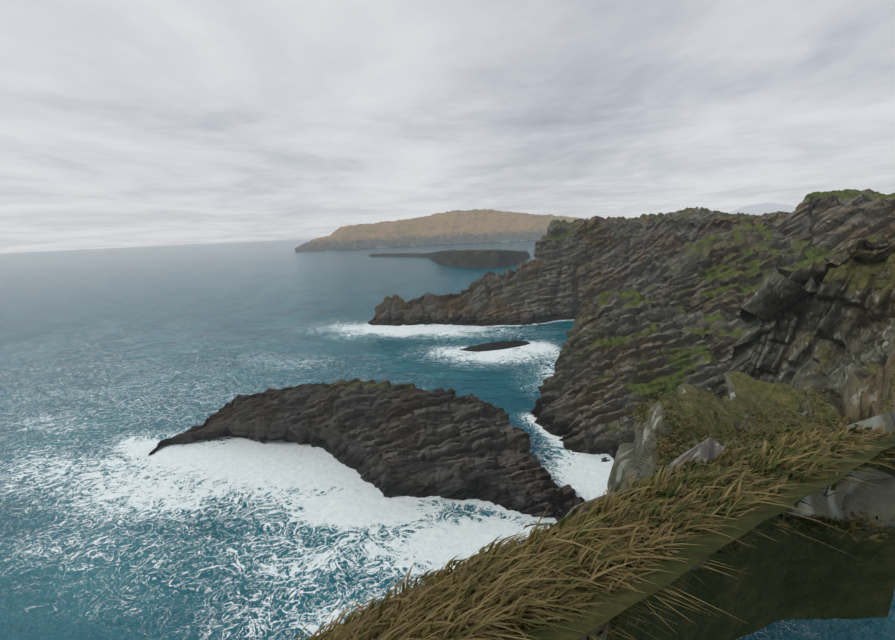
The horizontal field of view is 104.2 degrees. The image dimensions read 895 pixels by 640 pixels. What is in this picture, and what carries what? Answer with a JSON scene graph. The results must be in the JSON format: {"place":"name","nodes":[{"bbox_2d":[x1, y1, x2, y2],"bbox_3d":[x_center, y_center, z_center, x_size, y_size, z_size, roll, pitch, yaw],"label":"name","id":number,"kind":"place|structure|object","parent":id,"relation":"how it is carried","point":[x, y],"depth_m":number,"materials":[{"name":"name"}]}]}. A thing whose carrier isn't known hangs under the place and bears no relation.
{"place":"outdoors","nodes":[
{"label":"outdoors","id":0,"kind":"place"},
{"bbox_2d":[0,239,539,342],"bbox_3d":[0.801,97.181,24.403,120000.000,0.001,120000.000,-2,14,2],"label":"sea","id":1,"kind":"structure","parent":0,"point":[43,291],"depth_m":1113.72,"materials":[{"name":"blue liquid"}]},
{"bbox_2d":[295,209,589,251],"bbox_3d":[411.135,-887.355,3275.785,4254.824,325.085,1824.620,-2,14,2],"label":"headland","id":2,"kind":"structure","parent":1,"relation":"in","point":[467,226],"depth_m":3076.93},
{"bbox_2d":[368,249,529,267],"bbox_3d":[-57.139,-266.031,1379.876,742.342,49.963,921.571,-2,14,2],"label":"island","id":3,"kind":"structure","parent":1,"relation":"in","point":[492,258],"depth_m":993.49,"materials":[{"name":"grey stone"}]},
{"bbox_2d":[0,282,894,639],"bbox_3d":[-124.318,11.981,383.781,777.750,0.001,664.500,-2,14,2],"label":"sea","id":4,"kind":"structure","parent":0,"point":[110,528],"depth_m":150.68,"materials":[{"name":"blue liquid"}]},
{"bbox_2d":[148,378,584,520],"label":"island","id":5,"kind":"structure","parent":4,"relation":"on","point":[387,438],"depth_m":147.11,"materials":[{"name":"grey stone"}]},
{"bbox_2d":[460,340,529,351],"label":"skerry","id":6,"kind":"structure","parent":4,"relation":"in","point":[498,345],"depth_m":304.35,"materials":[{"name":"grey stone"}]},
{"bbox_2d":[368,206,789,325],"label":"headland","id":7,"kind":"structure","parent":4,"relation":"in","point":[570,269],"depth_m":382.40,"materials":[{"name":"grey stone"}]},
{"bbox_2d":[531,288,744,461],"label":"buttress","id":8,"kind":"structure","parent":4,"relation":"in","point":[620,351],"depth_m":167.23,"materials":[{"name":"grey stone"}]},
{"bbox_2d":[0,0,894,253],"label":"sky","id":9,"kind":"structure","parent":0,"point":[124,123],"materials":[{"name":"grey"}]},
{"bbox_2d":[625,203,795,218],"bbox_3d":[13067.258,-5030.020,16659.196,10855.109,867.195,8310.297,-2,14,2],"label":"mountains","id":10,"kind":"structure","parent":0,"point":[759,209],"depth_m":15827.74,"materials":[{"name":"grey"}]},
{"bbox_2d":[577,237,894,639],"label":"cliff","id":11,"kind":"structure","parent":0,"point":[827,324],"depth_m":73.52,"materials":[{"name":"grey stone"}]},
{"bbox_2d":[288,415,894,639],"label":"slope grass","id":12,"kind":"structure","parent":11,"relation":"on","point":[518,585],"depth_m":2.88,"materials":[{"name":"brown plant"}]},
{"bbox_2d":[565,491,618,517],"bbox_3d":[2.054,2.704,4.771,0.877,0.722,0.597,-7,15,-16],"label":"rock","id":13,"kind":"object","parent":11,"relation":"on","point":[575,511],"depth_m":4.59,"materials":[{"name":"grey stone"}]},
{"bbox_2d":[485,434,894,639],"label":"grassy ground","id":14,"kind":"structure","parent":11,"relation":"on","point":[791,575],"depth_m":7.64,"materials":[{"name":"green plant"}]},
{"bbox_2d":[665,438,725,472],"bbox_3d":[4.302,2.441,6.015,1.094,0.848,0.578,-12,17,-31],"label":"rock","id":15,"kind":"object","parent":11,"relation":"on","point":[707,450],"depth_m":5.79,"materials":[{"name":"grey stone"}]},
{"bbox_2d":[606,338,894,639],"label":"shoulder grass","id":16,"kind":"structure","parent":11,"relation":"on","point":[667,458],"depth_m":16.01,"materials":[{"name":"green plant"}]},
{"bbox_2d":[652,221,838,321],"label":"cliff","id":17,"kind":"structure","parent":0,"point":[713,270],"depth_m":196.88,"materials":[{"name":"grey stone"}]},
{"bbox_2d":[770,189,894,252],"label":"cliff","id":18,"kind":"structure","parent":0,"point":[832,220],"depth_m":190.98,"materials":[{"name":"grey stone"}]}
]}

